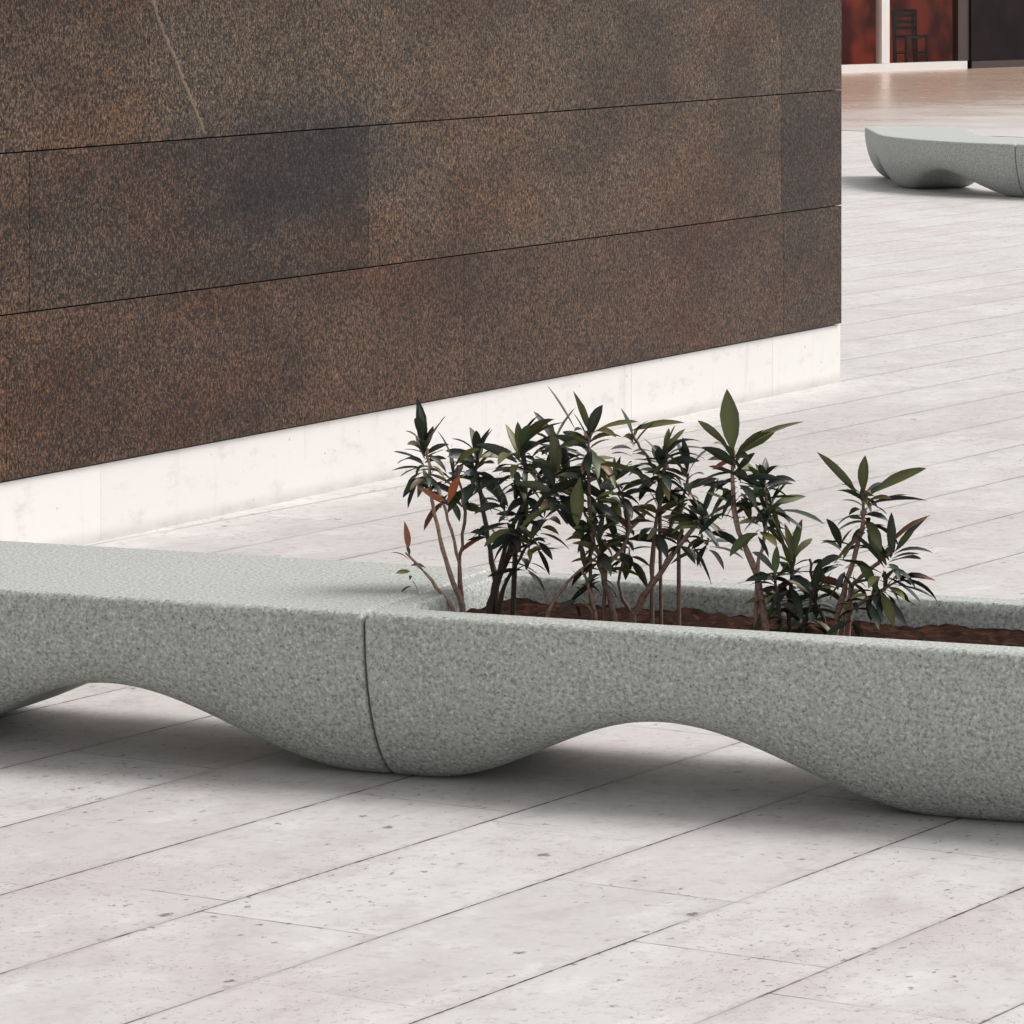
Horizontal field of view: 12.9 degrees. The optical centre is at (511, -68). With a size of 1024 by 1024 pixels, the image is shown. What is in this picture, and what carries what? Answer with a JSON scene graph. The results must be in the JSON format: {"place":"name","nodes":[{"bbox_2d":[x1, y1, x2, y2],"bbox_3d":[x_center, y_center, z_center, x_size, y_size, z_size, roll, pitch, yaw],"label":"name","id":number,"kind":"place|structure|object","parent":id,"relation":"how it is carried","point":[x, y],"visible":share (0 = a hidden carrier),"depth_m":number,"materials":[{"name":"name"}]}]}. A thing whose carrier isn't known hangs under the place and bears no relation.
{"place":"outdoors","nodes":[
{"label":"outdoors","id":0,"kind":"place"},
{"bbox_2d":[0,130,1023,1023],"bbox_3d":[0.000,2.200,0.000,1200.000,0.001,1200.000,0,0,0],"label":"plaza pavement","id":1,"kind":"structure","parent":0,"point":[166,858],"depth_m":11.07,"materials":[{"name":"stone"}]},
{"bbox_2d":[0,541,489,773],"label":"stone bench","id":2,"kind":"object","parent":1,"relation":"on","point":[271,649],"visible":0.93,"depth_m":11.91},
{"bbox_2d":[6,90,828,152],"bbox_3d":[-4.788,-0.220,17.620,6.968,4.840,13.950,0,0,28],"label":"wall joint","id":3,"kind":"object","parent":1,"relation":"on","point":[393,123],"depth_m":18.24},
{"bbox_2d":[0,0,841,481],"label":"granite cladding","id":4,"kind":"structure","parent":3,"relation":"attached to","point":[180,288],"depth_m":18.11,"materials":[{"name":"brown stone"}]},
{"bbox_2d":[0,324,839,544],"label":"travertine plinth","id":5,"kind":"structure","parent":1,"relation":"on","point":[97,502],"depth_m":18.00,"materials":[{"name":"white stone"}]},
{"bbox_2d":[365,571,1023,821],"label":"stone planter","id":6,"kind":"object","parent":1,"relation":"on","point":[922,712],"visible":0.91,"depth_m":11.38,"materials":[{"name":"stone"}]},
{"bbox_2d":[392,398,479,611],"bbox_3d":[-0.201,1.537,12.065,0.245,0.588,0.238,0,0,0],"label":"oleander shrub","id":7,"kind":"object","parent":6,"relation":"in","point":[421,443],"visible":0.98,"depth_m":12.04,"materials":[{"name":"green plant"}]},
{"bbox_2d":[444,408,602,614],"bbox_3d":[0.045,1.547,12.019,0.343,0.568,0.500,0,0,-28],"label":"oleander shrub","id":8,"kind":"object","parent":6,"relation":"on","point":[511,538],"visible":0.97,"depth_m":11.97,"materials":[{"name":"green plant"}]},
{"bbox_2d":[530,387,654,621],"bbox_3d":[0.216,1.510,11.884,0.340,0.642,0.327,0,0,0],"label":"oleander shrub","id":9,"kind":"object","parent":6,"relation":"on","point":[591,529],"visible":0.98,"depth_m":11.83,"materials":[{"name":"green plant"}]},
{"bbox_2d":[605,409,742,625],"bbox_3d":[0.421,1.544,11.879,0.252,0.576,0.387,0,0,-43],"label":"oleander shrub","id":10,"kind":"object","parent":6,"relation":"on","point":[672,498],"visible":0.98,"depth_m":11.88,"materials":[{"name":"green plant"}]},
{"bbox_2d":[698,389,823,630],"bbox_3d":[0.643,1.508,11.725,0.320,0.646,0.234,0,0,0],"label":"oleander shrub","id":11,"kind":"object","parent":6,"relation":"on","point":[729,417],"visible":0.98,"depth_m":11.72,"materials":[{"name":"green plant"}]},
{"bbox_2d":[744,520,841,634],"bbox_3d":[0.722,1.685,11.675,0.239,0.332,0.256,0,0,-26],"label":"oleander shrub","id":12,"kind":"object","parent":6,"relation":"in","point":[776,595],"visible":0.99,"depth_m":11.69,"materials":[{"name":"green plant"}]},
{"bbox_2d":[792,452,936,636],"bbox_3d":[0.913,1.585,11.611,0.255,0.494,0.404,0,0,-28],"label":"oleander shrub","id":13,"kind":"object","parent":6,"relation":"in","point":[882,601],"visible":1,"depth_m":11.57,"materials":[{"name":"green plant"}]},
{"bbox_2d":[842,60,951,64],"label":"interior floor","id":14,"kind":"structure","parent":1,"relation":"on","point":[892,62],"depth_m":74.85,"materials":[{"name":"brown"}]},
{"bbox_2d":[842,0,951,63],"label":"red back panel","id":15,"kind":"object","parent":14,"relation":"on","point":[934,20],"depth_m":75.04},
{"bbox_2d":[891,9,928,62],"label":"chair","id":16,"kind":"object","parent":14,"relation":"on","point":[911,21],"visible":0.83,"depth_m":73.34,"materials":[{"name":"brown wood"}]},
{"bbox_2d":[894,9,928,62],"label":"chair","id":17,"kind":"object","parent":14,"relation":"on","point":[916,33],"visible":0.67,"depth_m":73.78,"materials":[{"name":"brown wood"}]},
{"bbox_2d":[865,126,1023,196],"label":"stone bench","id":18,"kind":"object","parent":1,"relation":"on","point":[930,157],"visible":1,"depth_m":38.35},
{"bbox_2d":[1016,144,1023,191],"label":"stone bench","id":19,"kind":"object","parent":1,"relation":"on","point":[1020,158],"visible":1,"depth_m":37.40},
{"bbox_2d":[839,67,1023,136],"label":"polished floor","id":20,"kind":"structure","parent":0,"point":[985,101],"depth_m":59.50,"materials":[{"name":"stone"}]},
{"bbox_2d":[842,61,966,72],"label":"sill","id":21,"kind":"structure","parent":20,"relation":"on","point":[887,67],"depth_m":71.80,"materials":[{"name":"white paint"}]},
{"bbox_2d":[876,0,889,63],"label":"post","id":22,"kind":"object","parent":21,"relation":"on","point":[882,31],"visible":1,"depth_m":71.43,"materials":[{"name":"white paint"}]},
{"bbox_2d":[953,0,968,60],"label":"post","id":23,"kind":"object","parent":21,"relation":"on","point":[960,30],"visible":1,"depth_m":72.91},
{"bbox_2d":[952,0,1023,68],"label":"dark wall panel","id":24,"kind":"structure","parent":20,"relation":"on","point":[996,30],"depth_m":73.53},
{"bbox_2d":[971,60,1023,68],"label":"panel base","id":25,"kind":"object","parent":20,"relation":"on","point":[997,64],"visible":1,"depth_m":73.53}
]}

